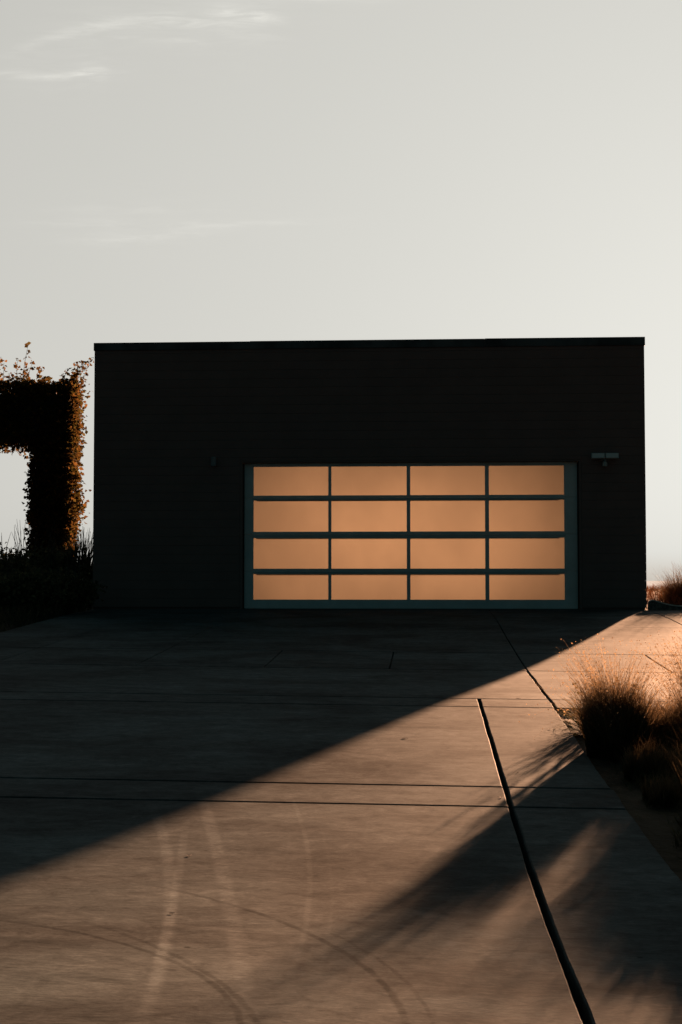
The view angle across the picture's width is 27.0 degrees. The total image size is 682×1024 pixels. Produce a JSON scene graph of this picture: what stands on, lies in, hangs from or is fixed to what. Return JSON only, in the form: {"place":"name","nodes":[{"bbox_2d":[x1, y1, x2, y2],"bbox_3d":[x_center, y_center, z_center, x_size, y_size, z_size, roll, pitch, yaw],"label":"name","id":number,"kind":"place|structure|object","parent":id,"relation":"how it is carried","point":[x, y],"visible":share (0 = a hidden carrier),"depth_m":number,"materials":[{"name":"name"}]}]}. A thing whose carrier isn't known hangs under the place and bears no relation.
{"place":"outdoors","nodes":[
{"label":"outdoors","id":0,"kind":"place"},
{"bbox_2d":[0,608,681,1023],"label":"driveway","id":1,"kind":"structure","parent":0,"point":[284,816],"depth_m":5.91,"materials":[{"name":"concrete"}]},
{"bbox_2d":[0,591,681,880],"bbox_3d":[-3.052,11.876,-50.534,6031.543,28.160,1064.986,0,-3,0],"label":"ground","id":2,"kind":"structure","parent":0,"point":[651,823],"depth_m":6.51,"materials":[{"name":"soil"}]},
{"bbox_2d":[0,542,25,576],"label":"shrub","id":3,"kind":"object","parent":2,"relation":"on","point":[1,553],"visible":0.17,"depth_m":21.52,"materials":[{"name":"green plant"}]},
{"bbox_2d":[0,525,40,577],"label":"shrub","id":4,"kind":"object","parent":2,"relation":"on","point":[14,564],"visible":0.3,"depth_m":21.94,"materials":[{"name":"green plant"}]},
{"bbox_2d":[5,519,43,567],"bbox_3d":[-5.019,0.825,22.502,1.061,1.431,0.976,-2,-3,33],"label":"shrub","id":5,"kind":"object","parent":2,"relation":"on","point":[20,554],"visible":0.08,"depth_m":22.43,"materials":[{"name":"green plant"}]},
{"bbox_2d":[0,553,59,614],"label":"shrub","id":6,"kind":"object","parent":2,"relation":"on","point":[11,593],"visible":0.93,"depth_m":19.32,"materials":[{"name":"green plant"}]},
{"bbox_2d":[0,557,82,615],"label":"shrub","id":7,"kind":"object","parent":2,"relation":"on","point":[53,598],"visible":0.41,"depth_m":19.70,"materials":[{"name":"green plant"}]},
{"bbox_2d":[0,342,93,557],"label":"pergola","id":8,"kind":"object","parent":2,"relation":"on","point":[41,420],"visible":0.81,"depth_m":28.69,"materials":[{"name":"green plant"}]},
{"bbox_2d":[18,521,92,582],"bbox_3d":[-4.542,0.829,22.103,1.331,1.399,1.281,2,-3,-31],"label":"shrub","id":9,"kind":"object","parent":2,"relation":"on","point":[50,554],"visible":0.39,"depth_m":22.13,"materials":[{"name":"green plant"}]},
{"bbox_2d":[51,532,92,559],"bbox_3d":[-4.400,0.916,23.466,0.812,1.277,0.795,1,-3,-12],"label":"spiky plant","id":10,"kind":"object","parent":2,"relation":"on","point":[75,543],"visible":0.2,"depth_m":23.39,"materials":[{"name":"plant"}]},
{"bbox_2d":[54,529,92,605],"bbox_3d":[-4.216,0.878,22.581,0.971,1.329,0.919,0,-3,-10],"label":"shrub","id":11,"kind":"object","parent":2,"relation":"on","point":[89,568],"visible":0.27,"depth_m":22.46,"materials":[{"name":"green plant"}]},
{"bbox_2d":[56,529,93,605],"bbox_3d":[-4.123,0.856,22.962,0.763,1.354,1.007,-2,-4,40],"label":"spiky plant","id":12,"kind":"object","parent":2,"relation":"on","point":[85,552],"visible":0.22,"depth_m":22.89,"materials":[{"name":"plant"}]},
{"bbox_2d":[43,556,107,614],"bbox_3d":[-3.897,1.037,20.359,1.095,0.902,1.094,1,-3,-16],"label":"shrub","id":13,"kind":"object","parent":2,"relation":"on","point":[87,594],"visible":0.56,"depth_m":20.27,"materials":[{"name":"green plant"}]},
{"bbox_2d":[542,690,585,736],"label":"arching grass","id":14,"kind":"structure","parent":2,"relation":"on","point":[576,732],"depth_m":8.86,"materials":[{"name":"beige plant"}]},
{"bbox_2d":[519,634,681,760],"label":"grass tuft","id":15,"kind":"object","parent":2,"relation":"on","point":[612,719],"visible":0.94,"depth_m":7.93,"materials":[{"name":"plant"}]},
{"bbox_2d":[572,677,640,701],"bbox_3d":[1.663,1.209,8.877,0.305,0.358,0.336,2,-4,-38],"label":"leafy weed","id":16,"kind":"object","parent":2,"relation":"on","point":[600,685],"visible":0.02,"depth_m":8.90,"materials":[{"name":"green plant"}]},
{"bbox_2d":[613,729,681,780],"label":"grass tuft","id":17,"kind":"object","parent":2,"relation":"on","point":[642,759],"visible":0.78,"depth_m":7.24,"materials":[{"name":"plant"}]},
{"bbox_2d":[623,630,681,747],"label":"grass tuft","id":18,"kind":"object","parent":2,"relation":"on","point":[672,688],"visible":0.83,"depth_m":8.36,"materials":[{"name":"plant"}]},
{"bbox_2d":[635,629,681,702],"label":"grass tuft","id":19,"kind":"object","parent":2,"relation":"on","point":[664,669],"visible":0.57,"depth_m":8.57,"materials":[{"name":"plant"}]},
{"bbox_2d":[638,689,681,754],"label":"grass tuft","id":20,"kind":"object","parent":2,"relation":"on","point":[664,726],"visible":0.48,"depth_m":8.07,"materials":[{"name":"plant"}]},
{"bbox_2d":[638,771,681,806],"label":"grass tuft","id":21,"kind":"object","parent":2,"relation":"on","point":[667,785],"visible":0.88,"depth_m":6.60,"materials":[{"name":"plant"}]},
{"bbox_2d":[640,688,680,719],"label":"grass tuft","id":22,"kind":"object","parent":2,"relation":"on","point":[664,707],"visible":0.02,"depth_m":8.80,"materials":[{"name":"plant"}]},
{"bbox_2d":[646,583,681,608],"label":"scrub grass","id":23,"kind":"structure","parent":2,"relation":"on","point":[653,590],"depth_m":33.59,"materials":[{"name":"brown plant"}]},
{"bbox_2d":[648,600,681,609],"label":"bed edging","id":24,"kind":"object","parent":2,"relation":"on","point":[655,605],"visible":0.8,"depth_m":20.67,"materials":[{"name":"concrete"}]},
{"bbox_2d":[652,562,681,604],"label":"grass mound","id":25,"kind":"object","parent":2,"relation":"on","point":[675,587],"depth_m":22.85,"materials":[{"name":"plant"}]},
{"bbox_2d":[658,719,681,802],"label":"grass tuft","id":26,"kind":"object","parent":2,"relation":"on","point":[677,769],"visible":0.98,"depth_m":6.28,"materials":[{"name":"plant"}]},
{"bbox_2d":[668,755,681,797],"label":"grass tuft","id":27,"kind":"object","parent":2,"relation":"on","point":[679,777],"visible":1,"depth_m":5.67,"materials":[{"name":"plant"}]},
{"bbox_2d":[0,0,681,580],"label":"sky","id":28,"kind":"structure","parent":0,"point":[171,170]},
{"bbox_2d":[92,337,646,609],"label":"garage","id":29,"kind":"structure","parent":0,"point":[421,474],"depth_m":21.12,"materials":[{"name":"paint"}]},
{"bbox_2d":[211,457,215,465],"bbox_3d":[-1.895,-0.749,21.163,0.082,0.136,0.100,0,-3,3],"label":"wall light","id":30,"kind":"object","parent":29,"relation":"attached to","point":[213,461],"visible":1,"depth_m":21.12,"materials":[{"name":"black metal"}]},
{"bbox_2d":[244,462,577,608],"bbox_3d":[1.021,0.364,21.111,4.930,2.196,0.085,0,-3,3],"label":"garage door","id":31,"kind":"structure","parent":29,"relation":"in","point":[494,535],"depth_m":21.10,"materials":[{"name":"orange glass"}]},
{"bbox_2d":[591,453,618,466],"bbox_3d":[3.858,-0.763,20.804,0.394,0.194,0.115,0,-3,3],"label":"floodlight","id":32,"kind":"object","parent":29,"relation":"attached to","point":[604,457],"visible":1,"depth_m":20.76,"materials":[{"name":"black metal"}]},
{"bbox_2d":[608,739,681,859],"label":"ornamental grass","id":33,"kind":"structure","parent":0,"point":[664,807],"depth_m":6.99,"materials":[{"name":"brown plant"}]},
{"bbox_2d":[647,581,679,588],"bbox_3d":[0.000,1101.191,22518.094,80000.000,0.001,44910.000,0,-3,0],"label":"sea","id":34,"kind":"structure","parent":0,"point":[655,583],"depth_m":8999.12,"materials":[{"name":"grey liquid"}]}
]}

